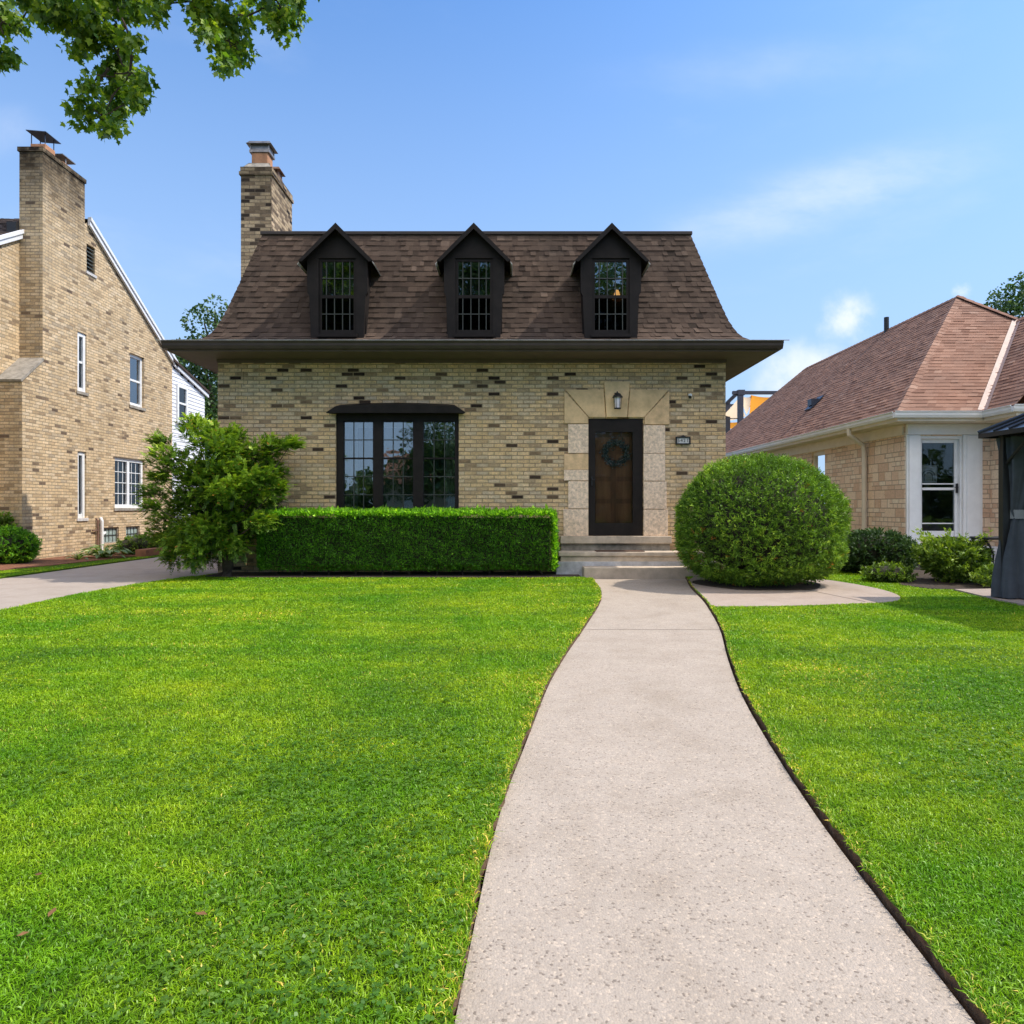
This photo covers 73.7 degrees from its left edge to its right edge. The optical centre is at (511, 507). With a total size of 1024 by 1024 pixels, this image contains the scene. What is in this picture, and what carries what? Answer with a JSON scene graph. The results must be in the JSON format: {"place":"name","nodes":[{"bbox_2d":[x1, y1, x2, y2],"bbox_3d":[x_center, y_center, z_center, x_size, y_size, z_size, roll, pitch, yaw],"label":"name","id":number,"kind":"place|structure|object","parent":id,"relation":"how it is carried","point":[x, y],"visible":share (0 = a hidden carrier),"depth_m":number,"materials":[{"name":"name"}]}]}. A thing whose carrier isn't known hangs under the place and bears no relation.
{"place":"outdoors","nodes":[
{"label":"outdoors","id":0,"kind":"place"},
{"bbox_2d":[0,553,183,578],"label":"lawn","id":1,"kind":"structure","parent":0,"point":[84,565],"depth_m":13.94,"materials":[{"name":"green plant"}]},
{"bbox_2d":[0,550,181,570],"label":"mulch bed","id":2,"kind":"object","parent":1,"relation":"on","point":[51,561],"visible":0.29,"depth_m":14.78,"materials":[{"name":"brown soil"}]},
{"bbox_2d":[0,511,17,528],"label":"bush","id":3,"kind":"object","parent":2,"relation":"on","point":[6,520],"visible":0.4,"depth_m":14.81,"materials":[{"name":"green plant"}]},
{"bbox_2d":[0,524,42,563],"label":"bush","id":4,"kind":"object","parent":2,"relation":"on","point":[18,545],"visible":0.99,"depth_m":14.21,"materials":[{"name":"green plant"}]},
{"bbox_2d":[65,551,89,559],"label":"hosta","id":5,"kind":"object","parent":2,"relation":"on","point":[77,557],"visible":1,"depth_m":15.34,"materials":[{"name":"green plant"}]},
{"bbox_2d":[78,544,134,558],"bbox_3d":[-9.538,1.027,16.028,1.200,0.318,1.158,0,0,0],"label":"hosta","id":6,"kind":"object","parent":2,"relation":"on","point":[106,552],"visible":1,"depth_m":15.88,"materials":[{"name":"green plant"}]},
{"bbox_2d":[113,534,164,554],"bbox_3d":[-9.459,0.942,17.297,1.143,0.604,1.321,0,0,0],"label":"bush","id":7,"kind":"object","parent":2,"relation":"on","point":[131,543],"visible":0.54,"depth_m":16.95,"materials":[{"name":"green plant"}]},
{"bbox_2d":[135,548,163,556],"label":"edging block","id":8,"kind":"structure","parent":1,"relation":"on","point":[147,552],"depth_m":16.48,"materials":[{"name":"brick"}]},
{"bbox_2d":[0,556,217,609],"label":"driveway","id":9,"kind":"structure","parent":0,"point":[21,590],"depth_m":11.48,"materials":[{"name":"concrete"}]},
{"bbox_2d":[0,573,601,1023],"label":"lawn","id":10,"kind":"structure","parent":0,"point":[142,964],"depth_m":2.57,"materials":[{"name":"plant"}]},
{"bbox_2d":[48,907,55,916],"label":"fallen leaf","id":11,"kind":"object","parent":10,"relation":"on","point":[53,910],"visible":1,"depth_m":1.98,"materials":[{"name":"brown plant"}]},
{"bbox_2d":[195,911,206,914],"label":"fallen leaf","id":12,"kind":"object","parent":10,"relation":"on","point":[201,913],"visible":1,"depth_m":1.97,"materials":[{"name":"brown plant"}]},
{"bbox_2d":[0,644,560,1023],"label":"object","id":13,"kind":"structure","parent":10,"relation":"on","point":[304,961],"depth_m":2.35,"materials":[{"name":"green plant"}]},
{"bbox_2d":[207,572,580,577],"bbox_3d":[-2.060,1.202,12.015,6.480,0.035,0.930,0,0,0],"label":"mulch bed","id":14,"kind":"object","parent":10,"relation":"on","point":[391,574],"visible":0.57,"depth_m":12.02,"materials":[{"name":"soil"}]},
{"bbox_2d":[131,412,306,575],"bbox_3d":[-5.053,-0.198,11.762,3.414,2.862,1.947,0,0,0],"label":"yew tree","id":15,"kind":"object","parent":14,"relation":"on","point":[225,478],"visible":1,"depth_m":11.40,"materials":[{"name":"green plant"}]},
{"bbox_2d":[256,503,559,574],"bbox_3d":[-1.792,0.577,12.035,5.351,1.305,0.923,0,0,0],"label":"hedge","id":16,"kind":"object","parent":14,"relation":"on","point":[507,539],"visible":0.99,"depth_m":11.74,"materials":[{"name":"green plant"}]},
{"bbox_2d":[0,0,1023,457],"label":"sky","id":17,"kind":"structure","parent":0,"point":[834,169],"materials":[{"name":"blue"}]},
{"bbox_2d":[595,550,644,551],"bbox_3d":[1.925,0.783,12.240,0.850,0.012,0.320,0,0,0],"label":"doormat","id":18,"kind":"object","parent":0,"point":[619,551],"visible":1,"depth_m":12.12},
{"bbox_2d":[476,539,932,915],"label":"ground","id":19,"kind":"structure","parent":0,"point":[738,687],"depth_m":5.18,"materials":[{"name":"soil"}]},
{"bbox_2d":[0,130,209,558],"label":"gabled brick house","id":20,"kind":"structure","parent":19,"relation":"on","point":[97,382],"depth_m":16.77,"materials":[{"name":"brick"}]},
{"bbox_2d":[76,332,88,395],"bbox_3d":[-10.840,-3.603,17.150,0.140,1.566,0.460,0,0,0],"label":"window","id":21,"kind":"structure","parent":20,"relation":"in","point":[81,337],"depth_m":17.23,"materials":[{"name":"white glass"}]},
{"bbox_2d":[77,451,88,520],"bbox_3d":[-10.845,-0.528,17.150,0.150,1.756,0.440,0,0,0],"label":"window","id":22,"kind":"structure","parent":20,"relation":"in","point":[81,455],"depth_m":17.22,"materials":[{"name":"white glass"}]},
{"bbox_2d":[104,527,117,543],"bbox_3d":[-10.870,0.755,18.400,0.080,0.442,0.700,0,0,0],"label":"basement window","id":23,"kind":"structure","parent":20,"relation":"in","point":[111,535],"depth_m":18.48,"materials":[{"name":"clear glass"}]},
{"bbox_2d":[114,457,145,510],"bbox_3d":[-10.855,-0.640,19.315,0.170,1.480,1.610,0,0,0],"label":"window","id":24,"kind":"structure","parent":20,"relation":"in","point":[128,472],"depth_m":19.28,"materials":[{"name":"white glass"}]},
{"bbox_2d":[126,526,138,536],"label":"basement window","id":25,"kind":"structure","parent":20,"relation":"in","point":[130,530],"depth_m":19.55,"materials":[{"name":"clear glass"}]},
{"bbox_2d":[129,354,145,410],"bbox_3d":[-10.860,-3.603,19.675,0.180,1.566,0.850,0,0,0],"label":"window","id":26,"kind":"structure","parent":20,"relation":"in","point":[135,361],"depth_m":19.79,"materials":[{"name":"white glass"}]},
{"bbox_2d":[176,383,187,423],"bbox_3d":[-10.775,-3.340,22.300,0.110,1.280,0.800,0,0,0],"label":"window","id":27,"kind":"structure","parent":20,"relation":"in","point":[181,391],"depth_m":22.29,"materials":[{"name":"white glass"}]},
{"bbox_2d":[0,0,319,145],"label":"maple tree","id":28,"kind":"object","parent":19,"relation":"on","point":[86,29],"visible":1,"depth_m":7.84,"materials":[{"name":"green plant"}]},
{"bbox_2d":[175,293,227,461],"bbox_3d":[-12.752,-3.799,29.140,5.990,10.210,6.287,0,0,25],"label":"leafy tree","id":29,"kind":"object","parent":19,"relation":"on","point":[205,380],"visible":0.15,"depth_m":28.11,"materials":[{"name":"green plant"}]},
{"bbox_2d":[161,141,783,572],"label":"brick house","id":30,"kind":"structure","parent":19,"relation":"on","point":[473,365],"depth_m":12.50,"materials":[{"name":"beige brick"}]},
{"bbox_2d":[326,403,464,517],"bbox_3d":[-2.100,-0.723,12.580,2.520,2.385,0.500,0,0,0],"label":"window","id":31,"kind":"structure","parent":30,"relation":"in","point":[377,413],"depth_m":12.53,"materials":[{"name":"black glass"}]},
{"bbox_2d":[595,432,631,522],"bbox_3d":[1.900,-0.550,12.674,0.960,2.140,0.052,0,0,0],"label":"wooden door","id":32,"kind":"structure","parent":30,"relation":"in","point":[613,487],"depth_m":12.66,"materials":[{"name":"brown wood"}]},
{"bbox_2d":[599,435,631,468],"bbox_3d":[1.914,-1.020,12.572,0.642,0.637,0.111,0,0,0],"label":"door wreath","id":33,"kind":"object","parent":32,"relation":"attached to","point":[607,458],"depth_m":12.57,"materials":[{"name":"green plant"}]},
{"bbox_2d":[588,419,642,535],"bbox_3d":[1.900,-0.550,12.501,1.000,2.140,0.149,0,0,0],"label":"storm door","id":34,"kind":"structure","parent":30,"relation":"in","point":[635,426],"depth_m":12.51,"materials":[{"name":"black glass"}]},
{"bbox_2d":[612,391,622,408],"bbox_3d":[1.905,-1.933,12.335,0.190,0.335,0.220,0,0,0],"label":"wall lantern","id":35,"kind":"object","parent":30,"relation":"attached to","point":[617,397],"depth_m":12.28,"materials":[{"name":"white glass"}]},
{"bbox_2d":[675,435,690,444],"bbox_3d":[3.125,-1.233,12.473,0.270,0.172,0.037,0,0,0],"label":"house number sign","id":36,"kind":"object","parent":30,"relation":"attached to","point":[682,440],"visible":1,"depth_m":12.47,"materials":[{"name":"white metal"}]},
{"bbox_2d":[555,551,715,578],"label":"front steps","id":37,"kind":"structure","parent":19,"relation":"on","point":[634,565],"depth_m":12.03,"materials":[{"name":"concrete"}]},
{"bbox_2d":[725,390,776,432],"bbox_3d":[11.796,-2.091,33.630,4.128,6.622,4.540,0,0,0],"label":"pergola","id":38,"kind":"object","parent":19,"relation":"on","point":[739,406],"visible":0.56,"depth_m":31.90,"materials":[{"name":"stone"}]},
{"bbox_2d":[726,295,1023,565],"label":"stone bungalow","id":39,"kind":"object","parent":19,"relation":"on","point":[881,429],"visible":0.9,"depth_m":15.62,"materials":[{"name":"beige brick"}]},
{"bbox_2d":[813,451,824,503],"bbox_3d":[8.340,-0.740,18.400,0.080,1.520,0.800,0,0,0],"label":"window","id":40,"kind":"structure","parent":39,"relation":"in","point":[818,457],"depth_m":18.45,"materials":[{"name":"glass"}]},
{"bbox_2d":[921,439,957,536],"bbox_3d":[9.010,-0.410,14.400,0.820,2.070,0.120,0,0,0],"label":"storm door","id":41,"kind":"structure","parent":39,"relation":"in","point":[954,533],"depth_m":14.42,"materials":[{"name":"white metal"}]},
{"bbox_2d":[983,271,1023,318],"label":"leafy tree","id":42,"kind":"object","parent":19,"relation":"on","point":[1010,305],"visible":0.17,"depth_m":34.70,"materials":[{"name":"green plant"}]},
{"bbox_2d":[455,579,974,1023],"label":"walkway","id":43,"kind":"structure","parent":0,"point":[666,849],"depth_m":2.27,"materials":[{"name":"concrete"}]},
{"bbox_2d":[622,629,684,629],"bbox_3d":[1.404,1.219,6.805,1.364,0.001,0.012,0,0,1],"label":"walkway joint","id":44,"kind":"object","parent":43,"relation":"on","point":[653,629],"visible":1,"depth_m":6.80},
{"bbox_2d":[689,577,899,606],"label":"path","id":45,"kind":"structure","parent":0,"point":[716,596],"depth_m":9.20,"materials":[{"name":"concrete"}]},
{"bbox_2d":[685,554,1023,1023],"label":"lawn","id":46,"kind":"structure","parent":0,"point":[971,1009],"depth_m":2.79,"materials":[{"name":"plant"}]},
{"bbox_2d":[692,579,820,589],"bbox_3d":[3.800,1.199,10.596,1.925,0.042,1.648,0,0,0],"label":"mulch bed","id":47,"kind":"object","parent":46,"relation":"on","point":[796,586],"visible":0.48,"depth_m":10.14,"materials":[{"name":"soil"}]},
{"bbox_2d":[672,450,854,586],"bbox_3d":[3.850,0.178,10.593,2.720,2.126,2.488,0,0,0],"label":"round bush","id":48,"kind":"object","parent":46,"relation":"on","point":[759,521],"visible":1,"depth_m":9.85,"materials":[{"name":"green plant"}]},
{"bbox_2d":[757,644,1023,808],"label":"clover","id":49,"kind":"object","parent":46,"relation":"on","point":[972,736],"visible":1,"depth_m":4.15,"materials":[{"name":"green plant"}]},
{"bbox_2d":[859,565,990,589],"bbox_3d":[7.975,1.202,12.075,4.050,0.036,4.450,0,0,0],"label":"mulch bed","id":50,"kind":"object","parent":46,"relation":"on","point":[926,581],"visible":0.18,"depth_m":10.60,"materials":[{"name":"soil"}]},
{"bbox_2d":[825,526,918,573],"bbox_3d":[6.571,0.801,12.552,1.666,0.920,1.417,0,0,0],"label":"bush","id":51,"kind":"object","parent":50,"relation":"on","point":[870,546],"visible":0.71,"depth_m":12.11,"materials":[{"name":"green plant"}]},
{"bbox_2d":[859,561,918,582],"bbox_3d":[6.051,1.043,10.994,0.909,0.402,0.731,0,0,0],"label":"bush","id":52,"kind":"object","parent":50,"relation":"on","point":[892,572],"visible":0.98,"depth_m":10.83,"materials":[{"name":"green plant"}]},
{"bbox_2d":[909,527,994,583],"bbox_3d":[7.026,0.773,10.909,1.250,0.950,1.226,0,0,0],"label":"bright bush","id":53,"kind":"object","parent":50,"relation":"on","point":[959,558],"visible":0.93,"depth_m":10.68,"materials":[{"name":"green plant"}]},
{"bbox_2d":[968,561,993,586],"bbox_3d":[7.269,1.010,10.141,0.993,0.471,0.705,0,0,0],"label":"bush","id":54,"kind":"object","parent":50,"relation":"on","point":[976,576],"visible":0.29,"depth_m":10.11,"materials":[{"name":"green plant"}]},
{"bbox_2d":[969,536,997,564],"bbox_3d":[7.580,0.829,10.700,0.690,0.729,0.690,0,0,0],"label":"bistro table","id":55,"kind":"object","parent":50,"relation":"on","point":[987,538],"visible":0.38,"depth_m":10.67,"materials":[{"name":"black metal"}]},
{"bbox_2d":[954,588,1023,604],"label":"patio","id":56,"kind":"structure","parent":0,"point":[986,593],"depth_m":9.18,"materials":[{"name":"concrete"}]},
{"bbox_2d":[977,413,1023,598],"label":"patio gazebo","id":57,"kind":"object","parent":56,"relation":"on","point":[1007,582],"visible":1,"depth_m":8.76,"materials":[{"name":"grey fabric"}]}
]}

